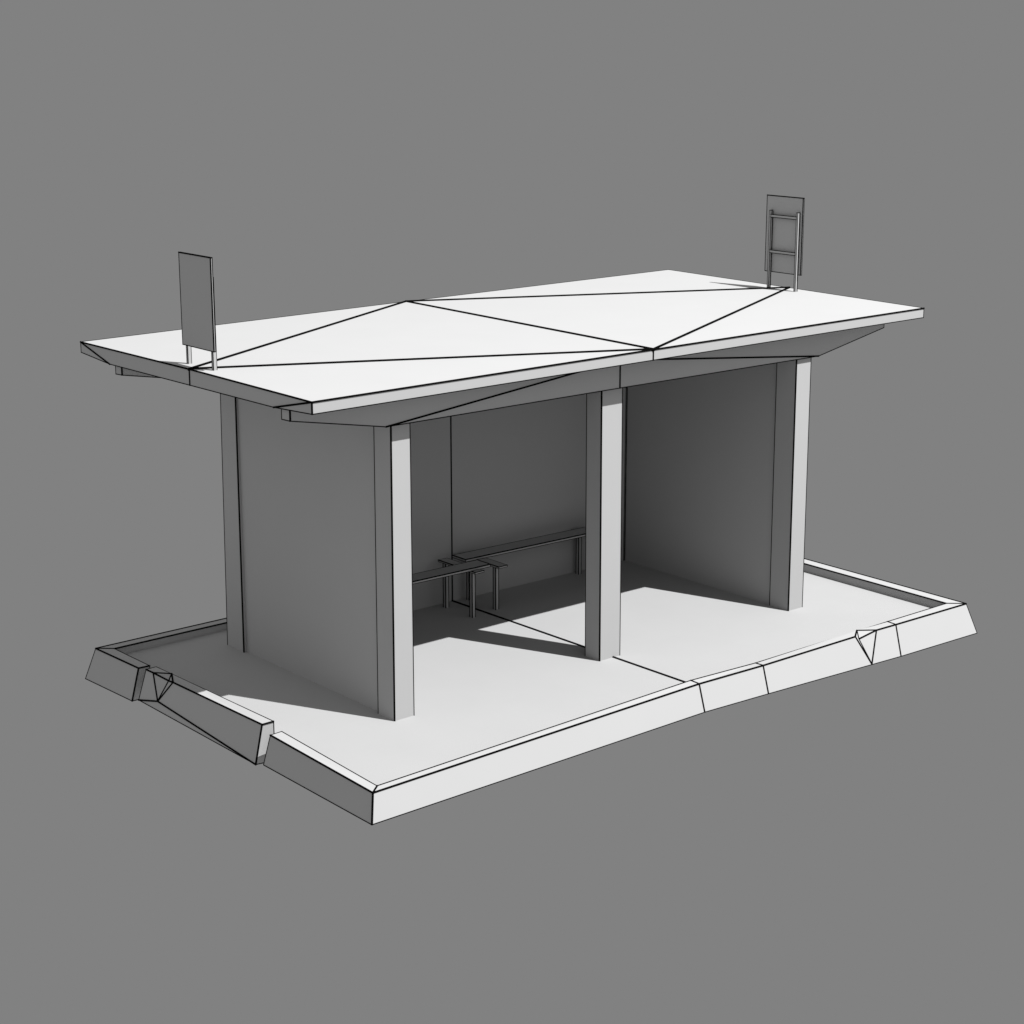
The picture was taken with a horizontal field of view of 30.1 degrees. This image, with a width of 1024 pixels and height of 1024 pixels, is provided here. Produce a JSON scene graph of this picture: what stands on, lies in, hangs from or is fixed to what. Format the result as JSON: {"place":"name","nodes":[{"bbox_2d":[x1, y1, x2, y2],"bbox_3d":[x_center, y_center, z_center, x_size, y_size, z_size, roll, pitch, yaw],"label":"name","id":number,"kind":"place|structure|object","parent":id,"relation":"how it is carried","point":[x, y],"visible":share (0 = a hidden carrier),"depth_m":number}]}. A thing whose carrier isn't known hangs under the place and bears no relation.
{"place":"outdoors","nodes":[
{"label":"outdoors","id":0,"kind":"place"},
{"bbox_2d":[0,0,1023,1023],"label":"sky","id":1,"kind":"structure","parent":0,"point":[847,847]},
{"bbox_2d":[125,561,930,784],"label":"platform","id":2,"kind":"structure","parent":0,"point":[518,663],"depth_m":17.30},
{"bbox_2d":[85,648,149,701],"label":"kerb stone","id":3,"kind":"object","parent":2,"relation":"attached to","point":[116,671],"visible":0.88,"depth_m":17.15},
{"bbox_2d":[96,618,226,652],"bbox_3d":[-1.047,0.811,19.718,7.366,0.322,0.224,-12,19,-39],"label":"kerb stone","id":4,"kind":"object","parent":2,"relation":"attached to","point":[158,639],"visible":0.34,"depth_m":17.83},
{"bbox_2d":[138,666,274,765],"bbox_3d":[-2.612,1.688,16.120,0.198,0.355,1.945,-12,19,-39],"label":"kerb stone","id":5,"kind":"object","parent":2,"relation":"attached to","point":[238,730],"visible":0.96,"depth_m":15.98},
{"bbox_2d":[263,731,377,824],"bbox_3d":[-1.464,2.054,14.794,0.178,0.285,1.499,-12,19,-39],"label":"kerb stone","id":6,"kind":"object","parent":2,"relation":"attached to","point":[298,762],"visible":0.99,"depth_m":14.78},
{"bbox_2d":[413,558,490,617],"bbox_3d":[-1.065,0.870,18.158,1.857,0.543,0.588,-12,19,-39],"label":"bench","id":7,"kind":"object","parent":2,"relation":"on","point":[450,567],"visible":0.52,"depth_m":18.45},
{"bbox_2d":[80,269,924,720],"bbox_3d":[0.134,-0.424,18.485,7.597,2.906,3.841,-12,19,-39],"label":"bus shelter","id":8,"kind":"object","parent":2,"relation":"on","point":[376,459],"visible":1,"depth_m":17.46},
{"bbox_2d":[178,251,216,370],"bbox_3d":[-2.571,-1.643,15.636,0.061,0.954,0.505,-12,19,-39],"label":"roof sign","id":9,"kind":"object","parent":8,"relation":"on","point":[197,302],"visible":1,"depth_m":15.59},
{"bbox_2d":[764,194,804,291],"bbox_3d":[2.876,-2.846,20.175,0.059,1.001,0.518,-12,19,-39],"label":"roof sign","id":10,"kind":"object","parent":8,"relation":"on","point":[784,234],"visible":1,"depth_m":20.15},
{"bbox_2d":[452,527,584,609],"bbox_3d":[0.285,0.578,19.323,1.854,0.524,0.588,-12,19,-39],"label":"bench","id":11,"kind":"object","parent":2,"relation":"on","point":[484,554],"visible":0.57,"depth_m":19.15},
{"bbox_2d":[371,680,705,824],"bbox_3d":[0.256,1.897,15.342,3.576,0.288,0.203,-12,19,-39],"label":"kerb stone","id":12,"kind":"object","parent":2,"relation":"attached to","point":[436,784],"visible":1,"depth_m":15.25},
{"bbox_2d":[692,662,768,711],"bbox_3d":[1.926,1.536,16.707,0.834,0.271,0.205,-12,19,-39],"label":"kerb stone","id":13,"kind":"object","parent":2,"relation":"attached to","point":[729,687],"visible":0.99,"depth_m":16.67},
{"bbox_2d":[756,621,901,693],"bbox_3d":[2.944,1.351,17.541,1.890,0.303,0.237,-12,19,-39],"label":"kerb stone","id":14,"kind":"object","parent":2,"relation":"attached to","point":[865,647],"visible":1,"depth_m":17.50},
{"bbox_2d":[804,558,964,607],"bbox_3d":[3.089,0.642,20.327,0.231,0.304,4.445,-12,19,-39],"label":"kerb stone","id":15,"kind":"object","parent":2,"relation":"attached to","point":[917,596],"visible":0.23,"depth_m":19.45},
{"bbox_2d":[889,603,976,655],"bbox_3d":[4.068,1.121,18.463,1.175,0.311,0.248,-12,19,-39],"label":"kerb stone","id":16,"kind":"object","parent":2,"relation":"attached to","point":[933,626],"visible":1,"depth_m":18.41}
]}

